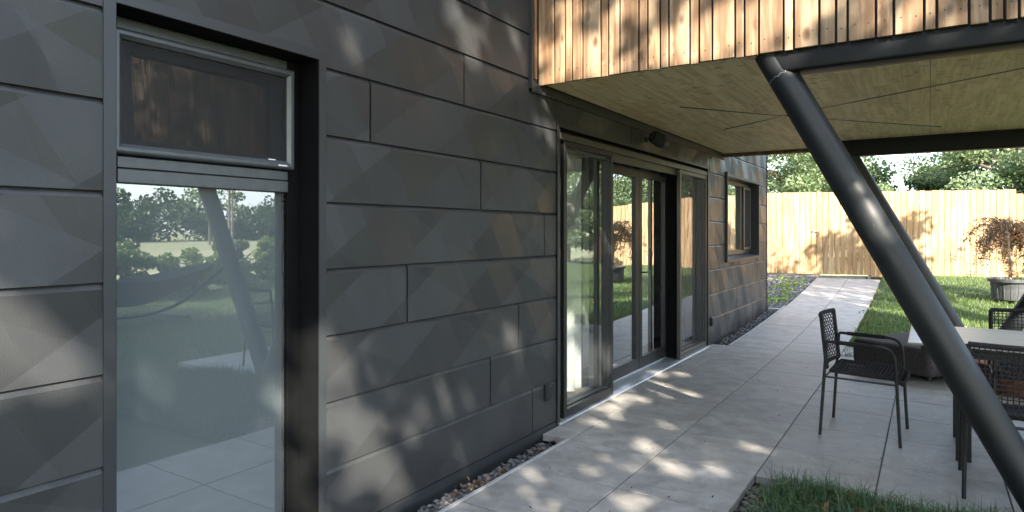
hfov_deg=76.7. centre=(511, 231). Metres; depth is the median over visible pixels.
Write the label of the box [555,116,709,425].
sliding door
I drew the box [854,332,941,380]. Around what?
outdoor pouf
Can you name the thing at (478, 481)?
fallen leaves
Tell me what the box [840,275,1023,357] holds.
grass
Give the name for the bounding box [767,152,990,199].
sky
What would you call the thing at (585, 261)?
curtain
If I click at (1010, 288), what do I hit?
potted maple
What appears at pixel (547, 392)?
outdoor socket
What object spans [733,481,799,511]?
gravel
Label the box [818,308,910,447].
dining chair
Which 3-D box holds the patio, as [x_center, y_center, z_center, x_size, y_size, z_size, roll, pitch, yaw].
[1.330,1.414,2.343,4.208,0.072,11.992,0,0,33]
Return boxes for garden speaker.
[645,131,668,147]
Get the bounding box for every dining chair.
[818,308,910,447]
[958,341,1023,498]
[987,308,1023,391]
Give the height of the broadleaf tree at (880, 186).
3.473 m
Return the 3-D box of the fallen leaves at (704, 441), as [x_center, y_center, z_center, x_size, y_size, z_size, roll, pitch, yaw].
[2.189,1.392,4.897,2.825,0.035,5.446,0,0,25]
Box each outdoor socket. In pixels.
[544,383,551,400]
[710,317,713,325]
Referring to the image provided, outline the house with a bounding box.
[0,0,1023,511]
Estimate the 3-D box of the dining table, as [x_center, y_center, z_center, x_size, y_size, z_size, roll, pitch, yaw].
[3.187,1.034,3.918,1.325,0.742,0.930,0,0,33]
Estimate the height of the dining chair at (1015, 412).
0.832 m
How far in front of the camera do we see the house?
3.38 m
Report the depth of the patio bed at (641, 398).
5.45 m
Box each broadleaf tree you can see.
[767,152,828,240]
[767,154,897,265]
[813,166,906,254]
[884,160,977,267]
[893,148,1023,253]
[928,152,1003,198]
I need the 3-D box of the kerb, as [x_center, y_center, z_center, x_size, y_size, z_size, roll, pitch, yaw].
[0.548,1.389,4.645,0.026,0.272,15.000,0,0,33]
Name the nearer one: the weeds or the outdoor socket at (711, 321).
the outdoor socket at (711, 321)
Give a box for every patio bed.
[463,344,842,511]
[547,346,729,439]
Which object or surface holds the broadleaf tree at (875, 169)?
on the field
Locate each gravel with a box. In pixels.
[417,443,553,511]
[717,310,776,344]
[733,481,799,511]
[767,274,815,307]
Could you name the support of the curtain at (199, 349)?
hanging from the house
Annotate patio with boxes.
[446,338,1023,511]
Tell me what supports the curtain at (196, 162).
hanging from the house
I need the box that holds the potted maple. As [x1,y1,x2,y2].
[950,215,1023,300]
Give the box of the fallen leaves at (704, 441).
[529,359,956,511]
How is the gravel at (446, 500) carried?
on the gravel trench
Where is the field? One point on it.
(754, 484)
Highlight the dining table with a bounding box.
[908,325,1023,462]
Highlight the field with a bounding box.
[556,241,989,509]
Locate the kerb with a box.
[438,306,784,511]
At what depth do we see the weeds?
12.45 m
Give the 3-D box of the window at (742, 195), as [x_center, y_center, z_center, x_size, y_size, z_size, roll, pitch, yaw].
[3.294,-0.195,9.437,0.230,1.200,2.030,0,0,33]
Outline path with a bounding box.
[743,278,879,346]
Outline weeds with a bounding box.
[767,275,809,305]
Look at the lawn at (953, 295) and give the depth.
11.20 m
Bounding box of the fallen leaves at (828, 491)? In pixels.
[755,480,914,511]
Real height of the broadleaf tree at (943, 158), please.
8.185 m
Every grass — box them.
[725,462,1021,511]
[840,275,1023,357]
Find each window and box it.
[101,0,325,511]
[724,171,760,262]
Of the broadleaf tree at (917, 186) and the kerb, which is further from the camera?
the broadleaf tree at (917, 186)
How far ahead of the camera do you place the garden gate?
14.69 m
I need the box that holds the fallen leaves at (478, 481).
[450,441,555,494]
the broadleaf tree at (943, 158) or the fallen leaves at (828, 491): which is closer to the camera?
the fallen leaves at (828, 491)
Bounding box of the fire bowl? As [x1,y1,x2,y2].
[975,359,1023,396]
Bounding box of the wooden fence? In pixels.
[767,189,1023,280]
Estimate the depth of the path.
10.35 m
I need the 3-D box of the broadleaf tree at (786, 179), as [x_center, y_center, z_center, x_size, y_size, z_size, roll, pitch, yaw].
[7.213,-1.944,20.697,6.992,6.530,6.569,0,0,33]
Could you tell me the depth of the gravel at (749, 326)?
9.15 m
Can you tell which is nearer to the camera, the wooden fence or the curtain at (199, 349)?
the curtain at (199, 349)
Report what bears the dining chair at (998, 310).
on the patio
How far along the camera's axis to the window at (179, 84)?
2.63 m
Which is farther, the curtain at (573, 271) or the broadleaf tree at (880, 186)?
the broadleaf tree at (880, 186)
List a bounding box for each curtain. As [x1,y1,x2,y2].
[117,154,281,170]
[117,183,281,511]
[567,152,580,391]
[583,155,588,368]
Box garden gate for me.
[812,192,869,274]
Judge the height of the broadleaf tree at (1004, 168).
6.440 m
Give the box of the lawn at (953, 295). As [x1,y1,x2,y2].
[742,271,1023,511]

